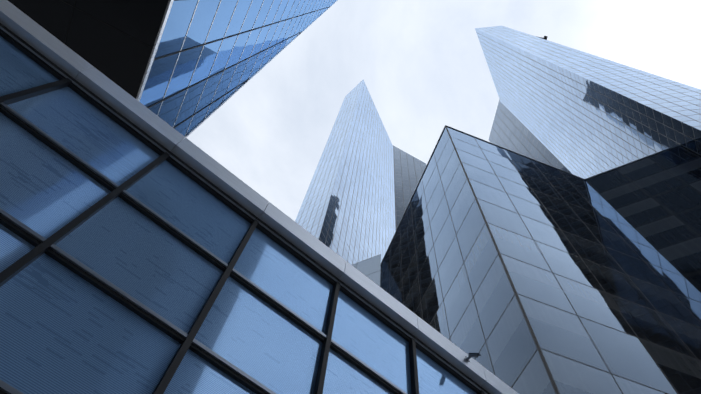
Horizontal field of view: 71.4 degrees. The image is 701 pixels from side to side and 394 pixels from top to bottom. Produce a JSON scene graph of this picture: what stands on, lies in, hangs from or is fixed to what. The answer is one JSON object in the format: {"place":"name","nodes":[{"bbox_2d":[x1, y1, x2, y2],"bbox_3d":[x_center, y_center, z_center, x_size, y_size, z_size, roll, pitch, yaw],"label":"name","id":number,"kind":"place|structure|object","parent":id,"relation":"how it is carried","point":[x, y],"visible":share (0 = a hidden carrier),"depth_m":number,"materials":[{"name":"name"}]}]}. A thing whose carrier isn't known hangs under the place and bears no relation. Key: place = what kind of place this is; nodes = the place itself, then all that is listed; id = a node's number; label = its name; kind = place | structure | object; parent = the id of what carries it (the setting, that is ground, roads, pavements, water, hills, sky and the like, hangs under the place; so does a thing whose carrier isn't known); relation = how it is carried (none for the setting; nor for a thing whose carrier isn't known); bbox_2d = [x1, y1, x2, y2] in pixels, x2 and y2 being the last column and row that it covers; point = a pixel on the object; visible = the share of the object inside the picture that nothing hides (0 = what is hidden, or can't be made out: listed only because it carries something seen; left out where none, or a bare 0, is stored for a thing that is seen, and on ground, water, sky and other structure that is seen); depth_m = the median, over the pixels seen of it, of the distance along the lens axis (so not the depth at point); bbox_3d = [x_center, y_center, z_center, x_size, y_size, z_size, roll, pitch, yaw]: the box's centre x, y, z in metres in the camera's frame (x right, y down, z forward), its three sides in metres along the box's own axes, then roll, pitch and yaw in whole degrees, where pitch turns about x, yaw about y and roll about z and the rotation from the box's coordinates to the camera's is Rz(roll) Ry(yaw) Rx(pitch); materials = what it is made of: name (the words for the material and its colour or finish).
{"place":"outdoors","nodes":[
{"label":"outdoors","id":0,"kind":"place"},
{"bbox_2d":[295,80,395,264],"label":"tower","id":1,"kind":"structure","parent":0,"point":[346,212],"depth_m":93.39,"materials":[{"name":"blue glass"}]},
{"bbox_2d":[393,146,425,229],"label":"tower","id":2,"kind":"structure","parent":0,"point":[408,170],"depth_m":179.95,"materials":[{"name":"grey glass"}]},
{"bbox_2d":[186,0,700,220],"label":"sky","id":3,"kind":"structure","parent":0,"point":[423,67],"materials":[{"name":"white"}]},
{"bbox_2d":[489,99,571,173],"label":"tower","id":4,"kind":"structure","parent":0,"point":[510,131],"depth_m":159.97,"materials":[{"name":"grey glass"}]},
{"label":"ground","id":5,"kind":"structure","parent":0,"visible":0},
{"bbox_2d":[8,0,336,135],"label":"skyscraper","id":6,"kind":"structure","parent":5,"relation":"on","point":[119,58],"depth_m":24.79,"materials":[{"name":"blue glass"}]},
{"bbox_2d":[136,0,337,137],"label":"window mullions","id":7,"kind":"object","parent":6,"relation":"attached to","point":[155,46],"depth_m":30.80,"materials":[{"name":"metal"}]},
{"bbox_2d":[0,36,476,393],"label":"facade glass","id":8,"kind":"object","parent":5,"relation":"on","point":[64,330],"depth_m":6.76,"materials":[{"name":"blue glass"}]},
{"bbox_2d":[0,26,486,393],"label":"facade frames","id":9,"kind":"structure","parent":8,"relation":"attached to","point":[42,245],"depth_m":7.24,"materials":[{"name":"black metal"}]},
{"bbox_2d":[0,0,518,393],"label":"parapet ledge","id":10,"kind":"object","parent":8,"relation":"on","point":[37,38],"visible":0.88,"depth_m":9.16,"materials":[{"name":"metal"}]},
{"bbox_2d":[465,353,480,361],"bbox_3d":[2.608,3.386,10.390,0.341,0.169,0.136,-38,-75,18],"label":"cctv camera","id":11,"kind":"object","parent":10,"relation":"attached to","point":[471,355],"visible":1,"depth_m":10.39,"materials":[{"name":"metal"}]},
{"bbox_2d":[352,254,380,286],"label":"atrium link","id":12,"kind":"object","parent":5,"relation":"on","point":[369,266],"visible":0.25,"depth_m":55.81,"materials":[{"name":"grey glass"}]},
{"bbox_2d":[380,127,700,393],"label":"glass building","id":13,"kind":"structure","parent":5,"relation":"on","point":[511,346],"depth_m":29.94,"materials":[{"name":"glass"}]},
{"bbox_2d":[380,125,679,264],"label":"trim","id":14,"kind":"structure","parent":13,"relation":"attached to","point":[524,156],"depth_m":49.20,"materials":[{"name":"black metal"}]},
{"bbox_2d":[381,125,700,393],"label":"facade panel joints","id":15,"kind":"object","parent":13,"relation":"attached to","point":[553,383],"visible":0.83,"depth_m":28.61,"materials":[{"name":"black metal"}]},
{"bbox_2d":[475,26,700,178],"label":"tower","id":16,"kind":"structure","parent":5,"relation":"on","point":[582,114],"depth_m":75.83,"materials":[{"name":"blue glass"}]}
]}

